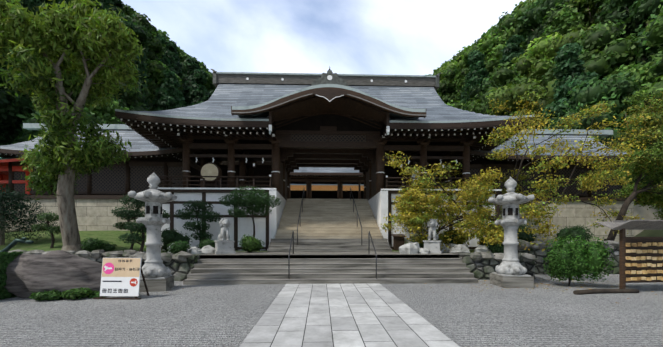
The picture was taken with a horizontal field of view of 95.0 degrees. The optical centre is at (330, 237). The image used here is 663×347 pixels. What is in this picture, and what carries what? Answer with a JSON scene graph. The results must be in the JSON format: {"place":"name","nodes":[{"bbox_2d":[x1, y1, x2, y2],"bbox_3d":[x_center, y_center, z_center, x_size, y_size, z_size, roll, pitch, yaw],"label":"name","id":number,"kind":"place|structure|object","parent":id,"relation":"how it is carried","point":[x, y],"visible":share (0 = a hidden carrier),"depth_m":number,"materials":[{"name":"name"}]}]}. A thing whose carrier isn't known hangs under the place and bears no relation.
{"place":"outdoors","nodes":[
{"label":"outdoors","id":0,"kind":"place"},
{"bbox_2d":[0,230,146,251],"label":"lawn","id":1,"kind":"structure","parent":0,"point":[43,243],"depth_m":16.72,"materials":[{"name":"green plant"}]},
{"bbox_2d":[123,250,473,258],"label":"terrace","id":2,"kind":"structure","parent":0,"point":[304,257],"depth_m":12.79,"materials":[{"name":"grey stone"}]},
{"bbox_2d":[0,165,32,194],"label":"red pavilion","id":3,"kind":"structure","parent":2,"relation":"on","point":[4,179],"depth_m":20.11,"materials":[{"name":"paint"}]},
{"bbox_2d":[0,156,26,174],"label":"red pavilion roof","id":4,"kind":"structure","parent":3,"relation":"on","point":[4,161],"depth_m":19.82,"materials":[{"name":"orange metal"}]},
{"bbox_2d":[0,183,59,244],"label":"pine","id":5,"kind":"object","parent":2,"relation":"on","point":[13,199],"visible":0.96,"depth_m":15.36,"materials":[{"name":"green plant"}]},
{"bbox_2d":[31,212,60,248],"bbox_3d":[-13.627,-0.242,14.755,1.496,1.966,1.028,0,0,-2],"label":"small pine tree","id":6,"kind":"object","parent":2,"relation":"on","point":[43,227],"visible":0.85,"depth_m":14.62,"materials":[{"name":"green plant"}]},
{"bbox_2d":[0,0,145,250],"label":"tree","id":7,"kind":"object","parent":2,"relation":"on","point":[62,49],"visible":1,"depth_m":12.81,"materials":[{"name":"green plant"}]},
{"bbox_2d":[80,237,117,251],"bbox_3d":[-10.825,0.403,14.227,0.849,0.834,1.420,0,0,35],"label":"low hedge","id":8,"kind":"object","parent":2,"relation":"on","point":[91,244],"depth_m":13.94,"materials":[{"name":"green plant"}]},
{"bbox_2d":[0,123,199,230],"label":"corridor","id":9,"kind":"object","parent":2,"relation":"on","point":[97,196],"visible":0.42,"depth_m":20.28,"materials":[{"name":"brown wood"}]},
{"bbox_2d":[0,129,199,170],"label":"side building roof","id":10,"kind":"structure","parent":9,"relation":"on","point":[141,146],"depth_m":20.19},
{"bbox_2d":[113,214,141,249],"bbox_3d":[-9.911,-0.300,15.045,1.534,2.080,1.102,0,0,-2],"label":"small tree","id":11,"kind":"object","parent":2,"relation":"on","point":[121,225],"visible":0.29,"depth_m":14.95,"materials":[{"name":"green plant"}]},
{"bbox_2d":[110,192,170,251],"bbox_3d":[-8.249,-0.599,13.207,2.398,2.668,1.526,0,0,-2],"label":"pine tree","id":12,"kind":"object","parent":2,"relation":"on","point":[137,205],"visible":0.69,"depth_m":13.01,"materials":[{"name":"green plant"}]},
{"bbox_2d":[161,228,191,251],"bbox_3d":[-7.308,0.181,14.178,1.558,1.254,1.766,0,0,-2],"label":"shrub","id":13,"kind":"object","parent":2,"relation":"on","point":[169,236],"visible":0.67,"depth_m":13.82,"materials":[{"name":"green plant"}]},
{"bbox_2d":[167,240,189,253],"bbox_3d":[-6.514,0.454,13.104,1.021,0.682,0.761,0,0,27],"label":"shrub","id":14,"kind":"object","parent":2,"relation":"on","point":[176,247],"depth_m":12.89,"materials":[{"name":"green plant"}]},
{"bbox_2d":[174,200,222,245],"bbox_3d":[-6.813,-0.600,15.612,2.401,2.670,1.631,0,0,-2],"label":"pine tree","id":15,"kind":"object","parent":2,"relation":"on","point":[196,207],"visible":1,"depth_m":15.41,"materials":[{"name":"green plant"}]},
{"bbox_2d":[196,238,214,248],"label":"shrub","id":16,"kind":"object","parent":2,"relation":"on","point":[205,242],"visible":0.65,"depth_m":14.23,"materials":[{"name":"green plant"}]},
{"bbox_2d":[218,186,280,236],"bbox_3d":[-4.110,-0.940,15.524,3.201,3.352,2.101,0,0,-2],"label":"small tree","id":17,"kind":"object","parent":2,"relation":"on","point":[251,199],"visible":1,"depth_m":15.26,"materials":[{"name":"green plant"}]},
{"bbox_2d":[115,84,533,165],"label":"hall roof","id":18,"kind":"structure","parent":2,"relation":"on","point":[222,100],"depth_m":17.68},
{"bbox_2d":[116,116,528,165],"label":"eave rafters","id":19,"kind":"object","parent":18,"relation":"attached to","point":[154,131],"visible":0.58,"depth_m":17.00,"materials":[{"name":"brown wood"}]},
{"bbox_2d":[115,109,534,122],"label":"roof eaves","id":20,"kind":"object","parent":18,"relation":"attached to","point":[233,119],"visible":0.88,"depth_m":15.72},
{"bbox_2d":[269,110,389,198],"bbox_3d":[-0.177,-5.053,19.786,6.800,4.740,7.980,0,0,-2],"label":"gate passage","id":21,"kind":"object","parent":18,"relation":"attached to","point":[329,141],"visible":0.83,"depth_m":18.38},
{"bbox_2d":[231,84,425,129],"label":"curved gable","id":22,"kind":"structure","parent":21,"relation":"on","point":[392,110],"depth_m":15.39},
{"bbox_2d":[311,66,347,102],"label":"gable ornaments","id":23,"kind":"object","parent":22,"relation":"attached to","point":[329,77],"visible":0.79,"depth_m":15.34},
{"bbox_2d":[275,199,382,238],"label":"stairs","id":24,"kind":"structure","parent":2,"relation":"on","point":[328,218],"depth_m":18.19,"materials":[{"name":"stone"}]},
{"bbox_2d":[167,242,490,253],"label":"garden rocks","id":25,"kind":"object","parent":2,"relation":"on","point":[411,248],"visible":0.38,"depth_m":13.50,"materials":[{"name":"stone"}]},
{"bbox_2d":[408,233,438,247],"bbox_3d":[5.324,0.244,16.559,2.008,0.975,1.667,0,0,-2],"label":"shrub","id":26,"kind":"object","parent":2,"relation":"on","point":[421,245],"visible":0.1,"depth_m":16.40,"materials":[{"name":"green plant"}]},
{"bbox_2d":[390,167,504,244],"bbox_3d":[5.479,-1.310,16.280,5.487,4.355,6.968,0,0,-2],"label":"cherry tree","id":27,"kind":"object","parent":2,"relation":"on","point":[412,199],"visible":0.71,"depth_m":14.14,"materials":[{"name":"yellow plant"}]},
{"bbox_2d":[440,228,463,244],"bbox_3d":[6.507,0.084,16.276,1.387,1.239,2.102,0,0,38],"label":"shrub","id":28,"kind":"object","parent":2,"relation":"on","point":[452,238],"visible":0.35,"depth_m":15.57,"materials":[{"name":"green plant"}]},
{"bbox_2d":[485,236,503,253],"bbox_3d":[7.313,0.382,13.425,0.883,0.952,1.195,0,0,-16],"label":"shrub","id":29,"kind":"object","parent":2,"relation":"on","point":[496,248],"depth_m":13.16,"materials":[{"name":"green plant"}]},
{"bbox_2d":[517,229,535,241],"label":"shrub","id":30,"kind":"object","parent":2,"relation":"on","point":[525,236],"depth_m":14.50,"materials":[{"name":"green plant"}]},
{"bbox_2d":[517,224,536,237],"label":"shrub","id":31,"kind":"object","parent":2,"relation":"on","point":[521,227],"visible":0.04,"depth_m":16.12,"materials":[{"name":"green plant"}]},
{"bbox_2d":[451,129,636,241],"bbox_3d":[15.091,-3.658,22.639,12.300,8.850,5.396,0,0,-2],"label":"corridor","id":32,"kind":"object","parent":2,"relation":"on","point":[575,213],"visible":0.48,"depth_m":21.08,"materials":[{"name":"brown wood"}]},
{"bbox_2d":[451,134,627,170],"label":"roof","id":33,"kind":"structure","parent":32,"relation":"on","point":[539,139],"depth_m":21.70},
{"bbox_2d":[460,0,662,198],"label":"forest trees","id":34,"kind":"object","parent":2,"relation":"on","point":[570,64],"visible":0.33,"depth_m":32.55,"materials":[{"name":"green plant"}]},
{"bbox_2d":[553,225,593,241],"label":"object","id":35,"kind":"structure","parent":2,"relation":"on","point":[574,231],"depth_m":14.59,"materials":[{"name":"green plant"}]},
{"bbox_2d":[580,89,662,240],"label":"tree","id":36,"kind":"object","parent":2,"relation":"on","point":[641,161],"visible":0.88,"depth_m":15.83,"materials":[{"name":"green plant"}]},
{"bbox_2d":[211,69,440,90],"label":"roof ridge","id":37,"kind":"structure","parent":0,"point":[310,78],"depth_m":21.09,"materials":[{"name":"grey metal"}]},
{"bbox_2d":[289,175,363,198],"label":"hall","id":38,"kind":"structure","parent":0,"point":[326,187],"depth_m":38.12,"materials":[{"name":"brown wood"}]},
{"bbox_2d":[289,167,363,178],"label":"hall roof","id":39,"kind":"structure","parent":38,"relation":"on","point":[320,171],"depth_m":37.53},
{"bbox_2d":[121,0,531,74],"label":"sky","id":40,"kind":"structure","parent":0,"point":[377,37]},
{"bbox_2d":[201,251,453,254],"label":"landing paving","id":41,"kind":"structure","parent":0,"point":[287,253],"depth_m":13.49,"materials":[{"name":"stone"}]},
{"bbox_2d":[214,218,234,253],"bbox_3d":[-4.789,-0.072,13.709,0.800,1.580,1.000,0,0,-27],"label":"guardian lion statue","id":42,"kind":"object","parent":41,"relation":"on","point":[223,246],"visible":1,"depth_m":13.41,"materials":[{"name":"white stone"}]},
{"bbox_2d":[238,234,264,252],"bbox_3d":[-3.727,0.292,14.316,1.179,0.883,1.204,0,0,-2],"label":"round shrub","id":43,"kind":"object","parent":41,"relation":"on","point":[250,244],"visible":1,"depth_m":14.09,"materials":[{"name":"green plant"}]},
{"bbox_2d":[267,239,391,251],"bbox_3d":[-0.044,0.399,15.519,6.100,0.677,1.345,0,0,-2],"label":"stair base","id":44,"kind":"object","parent":41,"relation":"on","point":[325,245],"visible":0.94,"depth_m":15.25,"materials":[{"name":"grey stone"}]},
{"bbox_2d":[423,219,441,253],"bbox_3d":[4.706,-0.072,14.007,0.800,1.580,1.000,0,0,23],"label":"guardian lion statue","id":45,"kind":"object","parent":41,"relation":"on","point":[433,245],"visible":0.96,"depth_m":13.69,"materials":[{"name":"white stone"}]},
{"bbox_2d":[159,190,501,249],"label":"hall lower storey walls","id":46,"kind":"structure","parent":0,"point":[381,202],"depth_m":16.90,"materials":[{"name":"white paint"}]},
{"bbox_2d":[157,187,501,199],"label":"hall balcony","id":47,"kind":"structure","parent":46,"relation":"on","point":[186,188],"depth_m":16.68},
{"bbox_2d":[200,163,221,187],"bbox_3d":[-6.968,-3.543,17.791,1.200,1.620,0.602,0,0,-2],"label":"drum","id":48,"kind":"object","parent":47,"relation":"on","point":[210,169],"visible":0.85,"depth_m":17.50,"materials":[{"name":"beige leather"}]},
{"bbox_2d":[148,175,502,188],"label":"balcony railings","id":49,"kind":"object","parent":47,"relation":"on","point":[236,181],"visible":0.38,"depth_m":16.81,"materials":[{"name":"brown wood"}]},
{"bbox_2d":[179,135,472,198],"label":"wooden pillars","id":50,"kind":"structure","parent":47,"relation":"on","point":[231,142],"depth_m":18.34,"materials":[{"name":"brown wood"}]},
{"bbox_2d":[177,133,475,188],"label":"hall beams","id":51,"kind":"structure","parent":50,"relation":"on","point":[258,148],"depth_m":18.64,"materials":[{"name":"brown wood"}]},
{"bbox_2d":[0,274,662,346],"bbox_3d":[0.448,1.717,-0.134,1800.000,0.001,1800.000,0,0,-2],"label":"ground","id":52,"kind":"structure","parent":0,"point":[466,315],"depth_m":6.69,"materials":[{"name":"grey gravel"}]},
{"bbox_2d":[0,251,22,299],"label":"hedge","id":53,"kind":"object","parent":52,"relation":"on","point":[6,258],"visible":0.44,"depth_m":8.48,"materials":[{"name":"green plant"}]},
{"bbox_2d":[0,237,33,251],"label":"dragon fountain","id":54,"kind":"object","parent":52,"relation":"on","point":[13,243],"visible":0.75,"depth_m":10.47,"materials":[{"name":"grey metal"}]},
{"bbox_2d":[29,289,61,300],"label":"plants","id":55,"kind":"object","parent":52,"relation":"on","point":[47,295],"visible":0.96,"depth_m":8.18,"materials":[{"name":"green plant"}]},
{"bbox_2d":[4,250,101,297],"bbox_3d":[-8.226,1.076,9.216,3.051,1.382,2.088,0,0,-10],"label":"rock","id":56,"kind":"object","parent":52,"relation":"on","point":[59,270],"visible":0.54,"depth_m":8.66,"materials":[{"name":"grey stone"}]},
{"bbox_2d":[60,287,91,299],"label":"plants","id":57,"kind":"object","parent":52,"relation":"on","point":[76,293],"visible":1,"depth_m":8.38,"materials":[{"name":"green plant"}]},
{"bbox_2d":[87,290,106,298],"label":"plants","id":58,"kind":"object","parent":52,"relation":"on","point":[95,293],"visible":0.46,"depth_m":8.66,"materials":[{"name":"green plant"}]},
{"bbox_2d":[93,258,149,299],"bbox_3d":[-5.918,1.171,8.773,1.320,1.150,0.622,0,-6,3],"label":"direction sign","id":59,"kind":"object","parent":52,"relation":"on","point":[120,276],"visible":0.96,"depth_m":8.52,"materials":[{"name":"white paint"}]},
{"bbox_2d":[128,172,176,291],"bbox_3d":[-5.852,-0.228,10.072,1.279,3.890,1.448,0,0,-13],"label":"stone lantern","id":60,"kind":"object","parent":52,"relation":"on","point":[158,277],"visible":0.96,"depth_m":9.86,"materials":[{"name":"grey stone"}]},
{"bbox_2d":[183,254,477,284],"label":"stairs","id":61,"kind":"structure","parent":52,"relation":"on","point":[343,270],"depth_m":11.85,"materials":[{"name":"stone"}]},
{"bbox_2d":[288,187,376,278],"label":"stair handrails","id":62,"kind":"object","parent":52,"relation":"on","point":[369,235],"visible":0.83,"depth_m":13.11,"materials":[{"name":"metal"}]},
{"bbox_2d":[86,247,618,280],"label":"stone retaining wall","id":63,"kind":"structure","parent":52,"relation":"on","point":[482,269],"depth_m":12.37,"materials":[{"name":"stone"}]},
{"bbox_2d":[0,239,618,261],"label":"retaining wall boulders","id":64,"kind":"object","parent":63,"relation":"on","point":[182,256],"visible":0.48,"depth_m":13.30,"materials":[{"name":"grey stone"}]},
{"bbox_2d":[488,177,534,287],"bbox_3d":[6.411,-0.228,10.807,1.279,3.890,1.448,0,0,4],"label":"stone lantern","id":65,"kind":"object","parent":52,"relation":"on","point":[511,270],"visible":1,"depth_m":10.58,"materials":[{"name":"grey stone"}]},
{"bbox_2d":[381,91,662,251],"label":"cherry tree","id":66,"kind":"object","parent":52,"relation":"on","point":[588,181],"visible":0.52,"depth_m":13.28,"materials":[{"name":"yellow plant"}]},
{"bbox_2d":[424,277,653,303],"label":"fallen leaves","id":67,"kind":"object","parent":52,"relation":"on","point":[549,285],"visible":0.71,"depth_m":10.76,"materials":[{"name":"yellow plant"}]},
{"bbox_2d":[542,234,614,285],"bbox_3d":[8.536,0.790,10.533,1.911,1.855,1.372,0,0,-2],"label":"shrub","id":68,"kind":"object","parent":52,"relation":"on","point":[572,259],"visible":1,"depth_m":10.34,"materials":[{"name":"green plant"}]},
{"bbox_2d":[573,289,638,294],"bbox_3d":[8.405,1.650,9.298,2.127,0.155,0.233,0,0,-6],"label":"ground log","id":69,"kind":"object","parent":52,"relation":"on","point":[591,291],"visible":0.94,"depth_m":9.27,"materials":[{"name":"brown wood"}]},
{"bbox_2d":[596,220,662,288],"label":"ema rack","id":70,"kind":"object","parent":52,"relation":"on","point":[640,259],"visible":1,"depth_m":9.50,"materials":[{"name":"brown wood"}]},
{"bbox_2d":[2,63,662,236],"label":"hill terrain","id":71,"kind":"structure","parent":0,"point":[651,233],"depth_m":24.55,"materials":[{"name":"green plant"}]},
{"bbox_2d":[0,0,177,144],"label":"forest trees","id":72,"kind":"object","parent":71,"relation":"on","point":[16,112],"visible":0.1,"depth_m":32.08,"materials":[{"name":"green plant"}]},
{"bbox_2d":[65,0,215,108],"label":"forest trees","id":73,"kind":"object","parent":71,"relation":"on","point":[166,59],"visible":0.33,"depth_m":62.83,"materials":[{"name":"green plant"}]},
{"bbox_2d":[428,0,596,109],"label":"forest trees","id":74,"kind":"object","parent":71,"relation":"on","point":[464,75],"visible":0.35,"depth_m":57.46,"materials":[{"name":"green plant"}]},
{"bbox_2d":[239,283,459,346],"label":"path paving","id":75,"kind":"structure","parent":0,"point":[342,315],"depth_m":6.16,"materials":[{"name":"stone"}]},
{"bbox_2d":[391,234,406,250],"bbox_3d":[3.769,0.264,16.779,0.700,0.907,0.597,0,0,-2],"label":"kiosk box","id":76,"kind":"object","parent":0,"point":[398,241],"visible":0.89,"depth_m":16.58,"materials":[{"name":"brown wood"}]},
{"bbox_2d":[634,205,662,235],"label":"wall","id":77,"kind":"structure","parent":0,"point":[644,213],"depth_m":25.18,"materials":[{"name":"beige stone"}]}
]}

